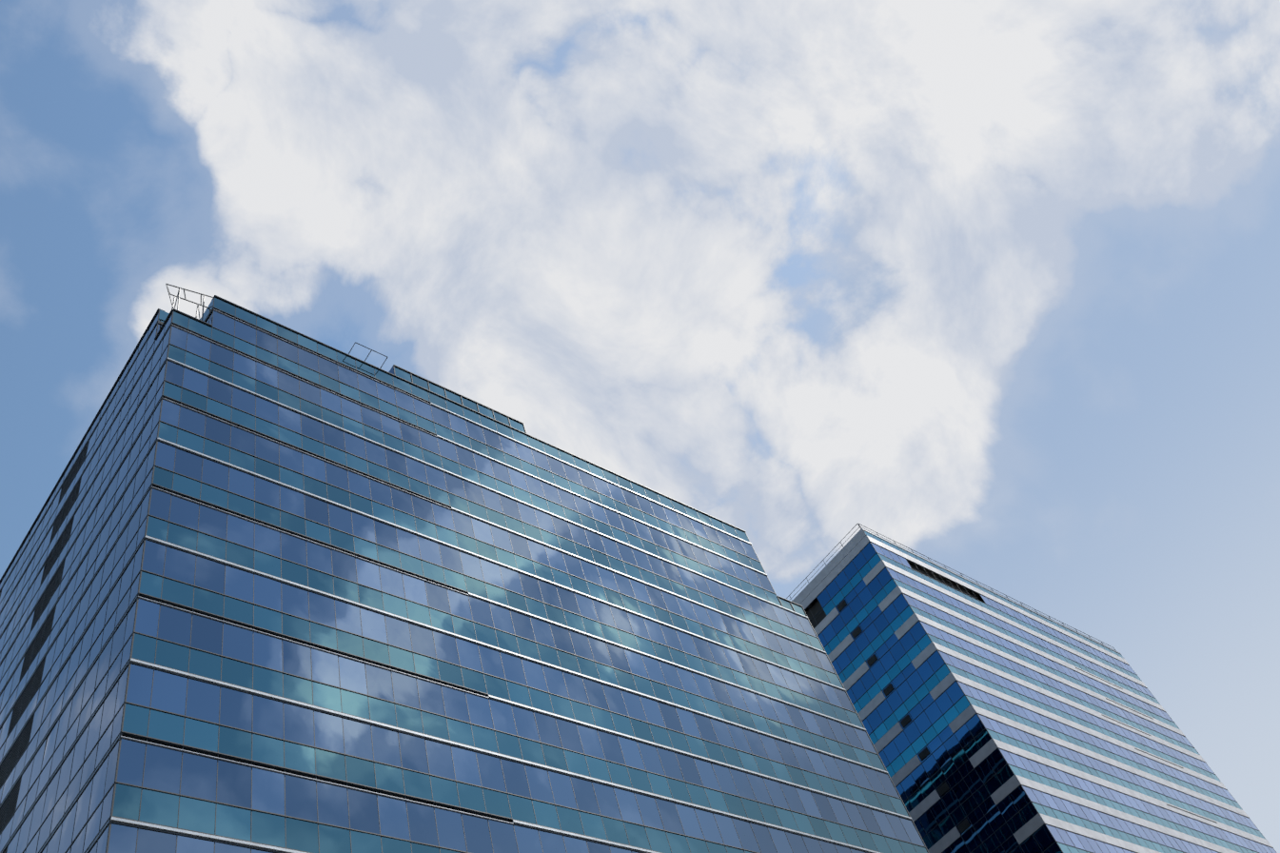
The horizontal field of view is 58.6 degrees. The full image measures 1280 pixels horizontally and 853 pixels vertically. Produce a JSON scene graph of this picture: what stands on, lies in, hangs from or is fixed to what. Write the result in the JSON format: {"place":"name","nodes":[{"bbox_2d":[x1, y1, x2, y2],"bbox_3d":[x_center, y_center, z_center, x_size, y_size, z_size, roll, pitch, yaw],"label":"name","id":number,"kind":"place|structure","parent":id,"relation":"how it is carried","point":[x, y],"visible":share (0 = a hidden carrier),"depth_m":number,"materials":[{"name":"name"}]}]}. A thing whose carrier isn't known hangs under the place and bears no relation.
{"place":"outdoors","nodes":[
{"label":"outdoors","id":0,"kind":"place"},
{"bbox_2d":[0,0,1279,852],"label":"sky","id":1,"kind":"structure","parent":0,"point":[990,289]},
{"label":"ground","id":2,"kind":"structure","parent":0,"visible":0},
{"bbox_2d":[0,283,929,852],"bbox_3d":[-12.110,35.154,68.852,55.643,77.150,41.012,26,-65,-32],"label":"tower","id":3,"kind":"structure","parent":2,"relation":"on","point":[266,584],"depth_m":64.91,"materials":[{"name":"blue reflective glass"},{"name":"teal glass"},{"name":"grey aluminium"}]},
{"bbox_2d":[786,523,1276,852],"bbox_3d":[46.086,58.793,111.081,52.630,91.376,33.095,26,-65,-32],"label":"tower","id":4,"kind":"structure","parent":2,"relation":"on","point":[992,720],"depth_m":116.57,"materials":[{"name":"blue glass"},{"name":"teal glass"},{"name":"light aluminium"}]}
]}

